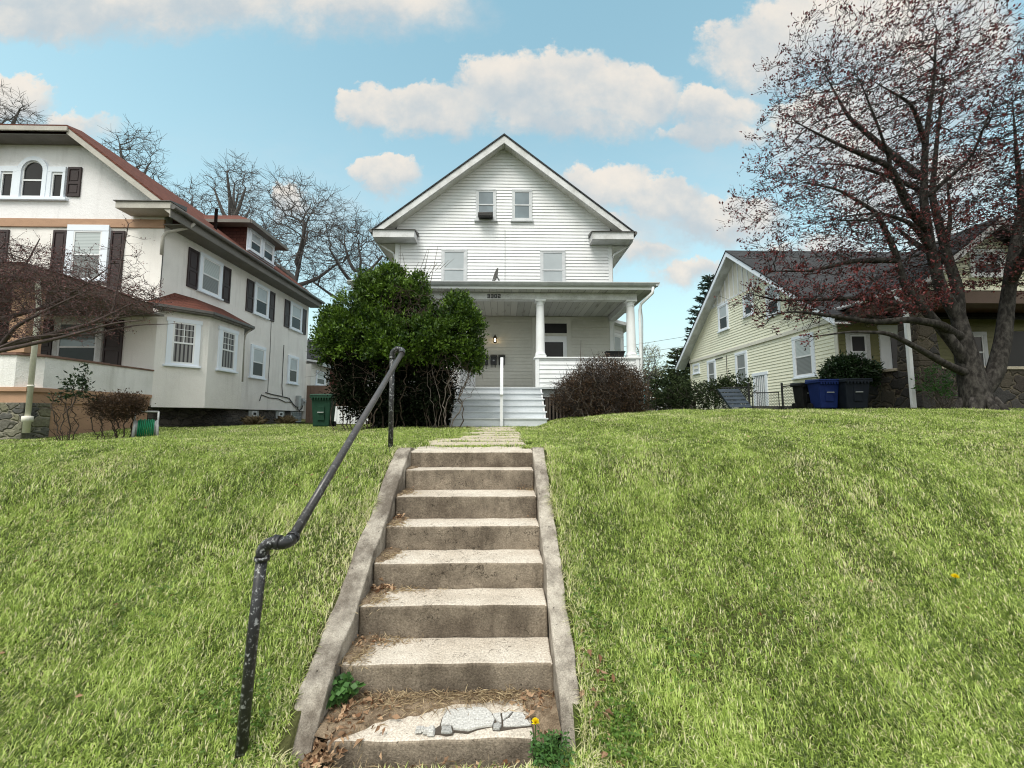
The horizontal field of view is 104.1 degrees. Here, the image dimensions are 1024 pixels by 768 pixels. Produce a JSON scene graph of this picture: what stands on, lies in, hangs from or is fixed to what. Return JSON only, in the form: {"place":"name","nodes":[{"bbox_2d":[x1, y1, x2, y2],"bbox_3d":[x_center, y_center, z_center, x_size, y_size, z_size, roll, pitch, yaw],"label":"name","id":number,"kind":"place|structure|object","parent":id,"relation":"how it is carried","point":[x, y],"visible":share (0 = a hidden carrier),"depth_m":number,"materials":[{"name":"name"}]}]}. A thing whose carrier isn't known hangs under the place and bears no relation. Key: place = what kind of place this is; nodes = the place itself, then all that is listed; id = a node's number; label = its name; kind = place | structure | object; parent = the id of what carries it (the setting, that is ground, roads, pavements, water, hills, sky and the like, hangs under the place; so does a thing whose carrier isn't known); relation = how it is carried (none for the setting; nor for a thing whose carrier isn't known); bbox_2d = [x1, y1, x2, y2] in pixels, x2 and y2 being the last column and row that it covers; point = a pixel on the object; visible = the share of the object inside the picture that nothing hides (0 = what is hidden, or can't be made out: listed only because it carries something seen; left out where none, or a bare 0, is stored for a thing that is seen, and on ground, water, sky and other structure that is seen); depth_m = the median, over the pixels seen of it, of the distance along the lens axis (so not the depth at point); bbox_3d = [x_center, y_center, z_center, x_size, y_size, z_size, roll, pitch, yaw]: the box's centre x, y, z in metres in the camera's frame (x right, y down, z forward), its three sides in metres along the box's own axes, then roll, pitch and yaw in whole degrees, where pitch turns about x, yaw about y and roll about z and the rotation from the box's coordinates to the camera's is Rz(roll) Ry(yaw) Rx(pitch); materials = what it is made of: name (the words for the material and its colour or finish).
{"place":"outdoors","nodes":[
{"label":"outdoors","id":0,"kind":"place"},
{"bbox_2d":[425,427,525,446],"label":"path","id":1,"kind":"structure","parent":0,"point":[482,438],"depth_m":5.80,"materials":[{"name":"concrete"}]},
{"bbox_2d":[492,268,499,280],"bbox_3d":[-0.519,-3.452,12.870,0.251,0.574,0.493,0,-5,-1],"label":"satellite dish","id":2,"kind":"object","parent":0,"point":[495,276],"visible":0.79,"depth_m":12.96,"materials":[{"name":"metal"}]},
{"bbox_2d":[0,407,1023,767],"bbox_3d":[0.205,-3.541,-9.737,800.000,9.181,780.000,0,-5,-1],"label":"ground","id":3,"kind":"structure","parent":0,"point":[286,743],"depth_m":2.67,"materials":[{"name":"plant"}]},
{"bbox_2d":[0,81,46,123],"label":"bare tree","id":4,"kind":"object","parent":3,"relation":"on","point":[15,118],"visible":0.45,"depth_m":29.07,"materials":[{"name":"plant"}]},
{"bbox_2d":[38,363,96,440],"bbox_3d":[-9.177,0.441,8.282,1.106,1.831,0.724,0,-5,-1],"label":"leggy shrub","id":5,"kind":"object","parent":3,"relation":"on","point":[78,392],"visible":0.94,"depth_m":8.24,"materials":[{"name":"green plant"}]},
{"bbox_2d":[0,215,181,352],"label":"weeping bare tree","id":6,"kind":"object","parent":3,"relation":"on","point":[20,343],"visible":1,"depth_m":6.34,"materials":[{"name":"brown plant"}]},
{"bbox_2d":[75,388,155,439],"bbox_3d":[-8.634,0.752,8.752,1.325,1.375,0.975,0,-5,-1],"label":"rounded hedge bush","id":7,"kind":"object","parent":3,"relation":"on","point":[129,402],"visible":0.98,"depth_m":8.61,"materials":[{"name":"brown plant"}]},
{"bbox_2d":[97,114,173,185],"bbox_3d":[-27.323,-8.394,28.286,4.687,22.233,4.155,0,-5,-1],"label":"bare tree","id":8,"kind":"object","parent":3,"relation":"on","point":[120,149],"visible":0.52,"depth_m":28.81,"materials":[{"name":"plant"}]},
{"bbox_2d":[131,411,159,436],"bbox_3d":[-8.280,0.925,9.036,0.456,0.643,0.452,4,-6,-42],"label":"hose reel","id":9,"kind":"object","parent":3,"relation":"on","point":[139,427],"visible":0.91,"depth_m":8.92,"materials":[{"name":"green plastic"}]},
{"bbox_2d":[0,124,338,439],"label":"stucco house","id":10,"kind":"structure","parent":3,"relation":"on","point":[230,349],"depth_m":12.23,"materials":[{"name":"white paint"}]},
{"bbox_2d":[0,323,7,352],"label":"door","id":11,"kind":"structure","parent":10,"relation":"in","point":[0,323],"depth_m":11.83,"materials":[{"name":"brown wood"}]},
{"bbox_2d":[0,156,67,200],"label":"arched window","id":12,"kind":"structure","parent":10,"relation":"in","point":[33,179],"depth_m":12.20,"materials":[{"name":"white glass"}]},
{"bbox_2d":[52,318,103,361],"bbox_3d":[-12.893,-1.137,11.844,1.400,1.633,0.058,0,-5,-1],"label":"window","id":13,"kind":"structure","parent":10,"relation":"in","point":[67,348],"depth_m":11.84,"materials":[{"name":"white paint"}]},
{"bbox_2d":[63,224,110,282],"bbox_3d":[-12.842,-3.943,12.051,1.340,1.780,0.115,0,-5,-1],"label":"window","id":14,"kind":"structure","parent":10,"relation":"in","point":[86,236],"depth_m":12.07,"materials":[{"name":"white paint"}]},
{"bbox_2d":[196,251,223,300],"bbox_3d":[-10.632,-3.792,14.129,0.105,1.383,1.200,0,-5,-1],"label":"window","id":15,"kind":"structure","parent":10,"relation":"in","point":[210,276],"depth_m":14.10,"materials":[{"name":"white glass"}]},
{"bbox_2d":[248,410,258,416],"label":"basement window","id":16,"kind":"structure","parent":10,"relation":"in","point":[253,413],"depth_m":16.69,"materials":[{"name":"grey metal"}]},
{"bbox_2d":[248,344,266,379],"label":"window","id":17,"kind":"structure","parent":10,"relation":"in","point":[257,364],"depth_m":16.79,"materials":[{"name":"white paint"}]},
{"bbox_2d":[252,281,269,319],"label":"window","id":18,"kind":"structure","parent":10,"relation":"in","point":[261,293],"depth_m":17.06,"materials":[{"name":"white paint"}]},
{"bbox_2d":[275,411,284,421],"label":"basement window","id":19,"kind":"structure","parent":10,"relation":"in","point":[281,413],"depth_m":18.63,"materials":[{"name":"grey metal"}]},
{"bbox_2d":[286,355,299,384],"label":"window","id":20,"kind":"structure","parent":10,"relation":"in","point":[293,362],"depth_m":19.59,"materials":[{"name":"white paint"}]},
{"bbox_2d":[288,301,302,333],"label":"window","id":21,"kind":"structure","parent":10,"relation":"in","point":[296,311],"depth_m":19.89,"materials":[{"name":"white paint"}]},
{"bbox_2d":[290,412,301,421],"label":"basement window","id":22,"kind":"structure","parent":10,"relation":"in","point":[298,415],"depth_m":20.28,"materials":[{"name":"paint"}]},
{"bbox_2d":[162,174,217,214],"bbox_3d":[-23.456,-6.338,28.640,3.841,18.211,4.062,0,-5,-1],"label":"bare tree","id":23,"kind":"object","parent":3,"relation":"on","point":[192,202],"visible":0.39,"depth_m":29.01,"materials":[{"name":"grey plant"}]},
{"bbox_2d":[194,148,267,217],"bbox_3d":[-20.031,-7.130,28.304,4.643,19.758,3.757,0,-5,-1],"label":"bare tree","id":24,"kind":"object","parent":3,"relation":"on","point":[232,198],"visible":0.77,"depth_m":28.49,"materials":[{"name":"plant"}]},
{"bbox_2d":[239,414,268,424],"bbox_3d":[-9.890,1.379,15.348,1.088,0.474,1.097,0,-5,-1],"label":"dry grass tuft","id":25,"kind":"object","parent":3,"relation":"on","point":[252,420],"visible":0.83,"depth_m":15.14,"materials":[{"name":"plant"}]},
{"bbox_2d":[218,196,299,268],"bbox_3d":[-17.565,-5.068,27.099,6.465,15.524,5.117,0,-5,-1],"label":"bare tree","id":26,"kind":"object","parent":3,"relation":"on","point":[255,215],"visible":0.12,"depth_m":27.73,"materials":[{"name":"plant"}]},
{"bbox_2d":[273,415,297,423],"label":"dry grass tuft","id":27,"kind":"object","parent":3,"relation":"on","point":[288,419],"visible":0.79,"depth_m":17.44,"materials":[{"name":"plant"}]},
{"bbox_2d":[212,162,368,298],"bbox_3d":[-13.245,-5.349,24.350,8.641,15.744,7.891,0,-5,-1],"label":"bare tree","id":28,"kind":"object","parent":3,"relation":"on","point":[300,251],"visible":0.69,"depth_m":24.07,"materials":[{"name":"plant"}]},
{"bbox_2d":[234,346,404,761],"bbox_3d":[-1.218,0.720,3.102,0.225,2.451,2.318,0,-5,-1],"label":"pipe handrail","id":29,"kind":"object","parent":3,"relation":"on","point":[291,538],"visible":1,"depth_m":1.94,"materials":[{"name":"grey metal"}]},
{"bbox_2d":[310,394,335,426],"bbox_3d":[-5.984,0.851,12.712,0.672,1.110,0.729,1,-5,-8],"label":"wheelie bin","id":30,"kind":"object","parent":3,"relation":"on","point":[322,405],"visible":0.78,"depth_m":12.43,"materials":[{"name":"green plastic"}]},
{"bbox_2d":[306,340,364,384],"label":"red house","id":31,"kind":"structure","parent":3,"relation":"on","point":[309,355],"depth_m":31.03,"materials":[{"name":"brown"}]},
{"bbox_2d":[305,385,370,422],"bbox_3d":[-7.224,0.946,18.878,4.930,1.750,0.070,0,-5,-1],"label":"dark board fence","id":32,"kind":"object","parent":3,"relation":"on","point":[315,389],"visible":0.13,"depth_m":18.84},
{"bbox_2d":[291,206,389,338],"bbox_3d":[-10.293,-4.552,25.772,8.071,14.354,6.889,0,-5,-1],"label":"bare tree","id":33,"kind":"object","parent":3,"relation":"on","point":[351,266],"visible":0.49,"depth_m":25.36,"materials":[{"name":"plant"}]},
{"bbox_2d":[334,406,367,423],"bbox_3d":[-6.292,1.195,15.363,1.550,0.670,0.070,0,-5,-1],"label":"white board fence","id":34,"kind":"object","parent":3,"relation":"on","point":[337,419],"visible":0.27,"depth_m":15.32,"materials":[{"name":"paint"}]},
{"bbox_2d":[307,245,489,430],"bbox_3d":[-2.806,-1.128,9.918,4.563,4.843,2.757,0,-5,-1],"label":"evergreen bush","id":35,"kind":"object","parent":3,"relation":"on","point":[379,319],"visible":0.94,"depth_m":9.49,"materials":[{"name":"green plant"}]},
{"bbox_2d":[290,446,579,767],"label":"concrete stairs","id":36,"kind":"structure","parent":3,"relation":"on","point":[482,551],"depth_m":2.58,"materials":[{"name":"grey concrete"}]},
{"bbox_2d":[295,486,553,767],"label":"dry straw","id":37,"kind":"object","parent":36,"relation":"on","point":[457,694],"visible":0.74,"depth_m":2.23,"materials":[{"name":"beige plant"}]},
{"bbox_2d":[314,465,560,743],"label":"dirt","id":38,"kind":"structure","parent":36,"relation":"on","point":[548,718],"depth_m":2.14,"materials":[{"name":"brown soil"}]},
{"bbox_2d":[326,672,365,709],"bbox_3d":[-0.925,1.695,2.179,0.147,0.187,0.209,-4,-6,40],"label":"broadleaf weed","id":39,"kind":"object","parent":38,"relation":"on","point":[344,688],"visible":0.85,"depth_m":2.17,"materials":[{"name":"green plant"}]},
{"bbox_2d":[532,718,538,747],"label":"dandelion","id":40,"kind":"object","parent":36,"relation":"on","point":[535,721],"visible":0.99,"depth_m":1.96,"materials":[{"name":"yellow plant"}]},
{"bbox_2d":[6,448,903,767],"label":"clover","id":41,"kind":"object","parent":3,"relation":"on","point":[608,734],"visible":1,"depth_m":2.06,"materials":[{"name":"green plant"}]},
{"bbox_2d":[448,357,547,426],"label":"porch steps","id":42,"kind":"structure","parent":3,"relation":"on","point":[501,406],"depth_m":10.90,"materials":[{"name":"white paint"}]},
{"bbox_2d":[347,133,659,426],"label":"white house","id":43,"kind":"structure","parent":3,"relation":"on","point":[551,245],"depth_m":14.32,"materials":[{"name":"white wood"}]},
{"bbox_2d":[441,249,466,280],"bbox_3d":[-2.076,-4.180,14.325,0.920,1.351,0.063,0,-5,-1],"label":"window","id":44,"kind":"structure","parent":43,"relation":"in","point":[456,270],"depth_m":14.32,"materials":[{"name":"paint"}]},
{"bbox_2d":[457,333,474,386],"bbox_3d":[-1.986,-1.060,14.071,1.440,2.690,0.056,0,-5,-1],"label":"door","id":45,"kind":"structure","parent":43,"relation":"in","point":[472,378],"depth_m":13.99,"materials":[{"name":"white paint"}]},
{"bbox_2d":[478,212,492,218],"bbox_3d":[-0.947,-6.039,14.299,0.530,0.207,0.330,0,-5,-1],"label":"window air conditioner","id":46,"kind":"object","parent":43,"relation":"attached to","point":[485,215],"depth_m":14.15,"materials":[{"name":"black metal"}]},
{"bbox_2d":[474,189,497,221],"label":"window","id":47,"kind":"structure","parent":43,"relation":"in","point":[485,198],"depth_m":14.54,"materials":[{"name":"paint"}]},
{"bbox_2d":[490,355,496,367],"bbox_3d":[-0.640,-0.802,13.989,0.240,0.470,0.171,0,-5,-1],"label":"mailbox","id":48,"kind":"object","parent":43,"relation":"attached to","point":[493,359],"visible":1,"depth_m":13.94,"materials":[{"name":"black metal"}]},
{"bbox_2d":[498,355,504,367],"bbox_3d":[-0.360,-0.802,13.995,0.240,0.470,0.171,0,-5,-1],"label":"mailbox","id":49,"kind":"object","parent":43,"relation":"attached to","point":[499,356],"visible":0.66,"depth_m":13.95,"materials":[{"name":"black metal"}]},
{"bbox_2d":[511,189,533,222],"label":"window","id":50,"kind":"structure","parent":43,"relation":"in","point":[521,198],"depth_m":14.56,"materials":[{"name":"paint"}]},
{"bbox_2d":[531,317,571,386],"bbox_3d":[1.413,-1.054,14.140,1.440,2.690,0.056,0,-5,-1],"label":"door","id":51,"kind":"structure","parent":43,"relation":"in","point":[558,341],"depth_m":14.18,"materials":[{"name":"white wood"}]},
{"bbox_2d":[540,250,565,280],"bbox_3d":[1.471,-4.174,14.398,0.915,1.351,0.063,0,-5,-1],"label":"window","id":52,"kind":"structure","parent":43,"relation":"in","point":[552,262],"depth_m":14.40,"materials":[{"name":"paint"}]},
{"bbox_2d":[604,351,625,356],"bbox_3d":[3.087,-0.880,11.980,0.580,0.192,0.240,0,-5,-1],"label":"window box planter","id":53,"kind":"object","parent":43,"relation":"on","point":[621,353],"visible":0.82,"depth_m":11.88,"materials":[{"name":"black plastic"}]},
{"bbox_2d":[614,333,622,350],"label":"window","id":54,"kind":"structure","parent":43,"relation":"in","point":[617,337],"depth_m":15.10,"materials":[{"name":"white paint"}]},
{"bbox_2d":[0,422,1020,767],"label":"dry leaves","id":55,"kind":"object","parent":3,"relation":"on","point":[322,758],"visible":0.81,"depth_m":2.07,"materials":[{"name":"brown plant"}]},
{"bbox_2d":[528,726,575,767],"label":"feathery weed","id":56,"kind":"object","parent":3,"relation":"on","point":[551,749],"visible":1,"depth_m":1.88,"materials":[{"name":"green plant"}]},
{"bbox_2d":[539,349,658,417],"bbox_3d":[2.410,0.065,10.875,3.127,2.524,2.146,2,-5,-26],"label":"brown twiggy bush","id":57,"kind":"object","parent":3,"relation":"on","point":[591,392],"visible":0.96,"depth_m":10.55,"materials":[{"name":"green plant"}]},
{"bbox_2d":[636,341,670,400],"bbox_3d":[8.347,-0.306,24.241,2.607,4.778,2.299,0,-5,-1],"label":"budding tree","id":58,"kind":"object","parent":3,"relation":"on","point":[650,358],"visible":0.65,"depth_m":24.17,"materials":[{"name":"plant"}]},
{"bbox_2d":[643,361,689,402],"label":"evergreen tree","id":59,"kind":"object","parent":3,"relation":"on","point":[675,379],"visible":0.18,"depth_m":28.76,"materials":[{"name":"green plant"}]},
{"bbox_2d":[650,378,690,401],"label":"evergreen tree","id":60,"kind":"object","parent":3,"relation":"on","point":[675,390],"depth_m":26.56,"materials":[{"name":"green plant"}]},
{"bbox_2d":[646,402,695,410],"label":"grey block wall","id":61,"kind":"structure","parent":3,"relation":"on","point":[666,405],"depth_m":21.15,"materials":[{"name":"concrete"}]},
{"bbox_2d":[654,347,689,385],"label":"fir tree","id":62,"kind":"object","parent":3,"relation":"on","point":[676,353],"visible":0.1,"depth_m":33.37,"materials":[{"name":"green plant"}]},
{"bbox_2d":[679,274,713,372],"bbox_3d":[17.829,-3.627,36.182,8.075,12.854,7.164,0,-5,-1],"label":"fir tree","id":63,"kind":"object","parent":3,"relation":"on","point":[700,300],"visible":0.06,"depth_m":36.16,"materials":[{"name":"green plant"}]},
{"bbox_2d":[645,369,756,410],"bbox_3d":[6.872,0.332,14.653,4.059,1.818,1.871,-1,-5,10],"label":"dark hedge","id":64,"kind":"object","parent":3,"relation":"on","point":[692,396],"visible":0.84,"depth_m":14.49,"materials":[{"name":"green plant"}]},
{"bbox_2d":[716,389,751,408],"bbox_3d":[6.807,0.506,12.172,0.954,0.745,0.338,-1,-5,8],"label":"leaning pallet","id":65,"kind":"object","parent":3,"relation":"on","point":[732,402],"visible":0.79,"depth_m":12.14,"materials":[{"name":"grey wood"}]},
{"bbox_2d":[721,383,802,408],"bbox_3d":[7.934,0.429,12.674,2.588,0.950,0.072,0,-5,-1],"label":"chain link fence","id":66,"kind":"object","parent":3,"relation":"on","point":[782,394],"visible":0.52,"depth_m":12.67,"materials":[{"name":"black metal"}]},
{"bbox_2d":[752,392,779,409],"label":"chain link gate","id":67,"kind":"structure","parent":66,"relation":"attached to","point":[765,399],"depth_m":12.65,"materials":[{"name":"black metal"}]},
{"bbox_2d":[753,406,806,408],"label":"kerb","id":68,"kind":"structure","parent":3,"relation":"on","point":[767,407],"depth_m":12.78,"materials":[{"name":"grey concrete"}]},
{"bbox_2d":[790,383,810,408],"bbox_3d":[8.836,0.368,12.054,0.531,0.848,0.589,0,-5,5],"label":"wheelie bin","id":69,"kind":"object","parent":3,"relation":"on","point":[801,395],"visible":0.5,"depth_m":11.92,"materials":[{"name":"black plastic"}]},
{"bbox_2d":[805,379,838,408],"bbox_3d":[8.850,0.300,11.357,0.611,0.908,0.669,0,-5,6],"label":"wheelie bin","id":70,"kind":"object","parent":3,"relation":"on","point":[823,393],"visible":0.98,"depth_m":11.12,"materials":[{"name":"blue plastic"}]},
{"bbox_2d":[675,215,1023,409],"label":"yellow house","id":71,"kind":"structure","parent":3,"relation":"on","point":[722,338],"depth_m":14.06,"materials":[{"name":"yellow wood"}]},
{"bbox_2d":[692,363,699,374],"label":"window","id":72,"kind":"structure","parent":71,"relation":"in","point":[696,367],"depth_m":22.32,"materials":[{"name":"white paint"}]},
{"bbox_2d":[707,359,716,384],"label":"window","id":73,"kind":"structure","parent":71,"relation":"in","point":[711,364],"depth_m":20.70,"materials":[{"name":"white paint"}]},
{"bbox_2d":[717,301,729,332],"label":"window","id":74,"kind":"structure","parent":71,"relation":"in","point":[723,311],"depth_m":19.52,"materials":[{"name":"white paint"}]},
{"bbox_2d":[734,350,748,384],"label":"window","id":75,"kind":"structure","parent":71,"relation":"in","point":[741,358],"depth_m":18.05,"materials":[{"name":"white paint"}]},
{"bbox_2d":[742,294,754,318],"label":"window","id":76,"kind":"structure","parent":71,"relation":"in","point":[747,312],"depth_m":17.60,"materials":[{"name":"white paint"}]},
{"bbox_2d":[752,371,768,405],"bbox_3d":[10.427,0.351,16.736,0.066,1.680,1.020,0,-5,-1],"label":"side door","id":77,"kind":"structure","parent":71,"relation":"in","point":[761,378],"depth_m":16.67,"materials":[{"name":"white wood"}]},
{"bbox_2d":[765,285,780,318],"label":"window","id":78,"kind":"structure","parent":71,"relation":"in","point":[776,304],"depth_m":15.96,"materials":[{"name":"white paint"}]},
{"bbox_2d":[791,332,817,379],"bbox_3d":[10.458,-0.989,14.349,0.105,1.574,1.140,0,-5,-1],"label":"window","id":79,"kind":"structure","parent":71,"relation":"in","point":[804,362],"depth_m":14.34,"materials":[{"name":"white paint"}]},
{"bbox_2d":[845,333,871,359],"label":"window","id":80,"kind":"structure","parent":71,"relation":"in","point":[858,343],"depth_m":12.88,"materials":[{"name":"white paint"}]},
{"bbox_2d":[877,325,897,369],"bbox_3d":[12.381,-0.872,12.892,1.040,2.080,0.064,0,-5,-1],"label":"front door","id":81,"kind":"structure","parent":71,"relation":"in","point":[888,345],"depth_m":12.90,"materials":[{"name":"white paint"}]},
{"bbox_2d":[954,332,988,365],"bbox_3d":[14.890,-1.064,12.957,1.100,1.273,0.068,0,-5,-1],"label":"window","id":82,"kind":"structure","parent":71,"relation":"in","point":[980,338],"depth_m":12.97,"materials":[{"name":"paint"}]},
{"bbox_2d":[968,249,1004,277],"bbox_3d":[13.035,-3.296,10.934,1.100,0.805,0.095,0,-5,-1],"label":"window","id":83,"kind":"structure","parent":71,"relation":"in","point":[970,264],"depth_m":10.94,"materials":[{"name":"white paint"}]},
{"bbox_2d":[1008,331,1023,365],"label":"window","id":84,"kind":"structure","parent":71,"relation":"in","point":[1016,358],"depth_m":12.97,"materials":[{"name":"grey glass"}]},
{"bbox_2d":[815,349,885,388],"bbox_3d":[9.927,-0.095,11.740,1.850,1.917,1.348,0,-5,-1],"label":"rhododendron","id":85,"kind":"object","parent":3,"relation":"on","point":[843,366],"visible":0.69,"depth_m":11.48,"materials":[{"name":"green plant"}]},
{"bbox_2d":[831,378,872,408],"bbox_3d":[9.395,0.290,11.118,0.711,0.908,0.769,0,-5,5],"label":"wheelie bin","id":86,"kind":"object","parent":3,"relation":"on","point":[853,392],"visible":0.87,"depth_m":10.82,"materials":[{"name":"black plastic"}]},
{"bbox_2d":[714,0,1023,410],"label":"red dogwood tree","id":87,"kind":"object","parent":3,"relation":"on","point":[978,383],"visible":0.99,"depth_m":8.70,"materials":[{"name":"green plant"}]},
{"bbox_2d":[911,363,957,408],"bbox_3d":[10.742,0.091,10.007,1.313,1.322,0.955,0,-5,-1],"label":"green forsythia","id":88,"kind":"object","parent":3,"relation":"on","point":[934,387],"visible":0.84,"depth_m":9.94,"materials":[{"name":"green plant"}]},
{"bbox_2d":[950,574,958,586],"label":"dandelion","id":89,"kind":"object","parent":3,"relation":"on","point":[955,576],"visible":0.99,"depth_m":2.70,"materials":[{"name":"yellow plant"}]},
{"bbox_2d":[0,0,1023,389],"label":"sky","id":90,"kind":"structure","parent":0,"point":[642,106],"materials":[{"name":"blue"}]}
]}

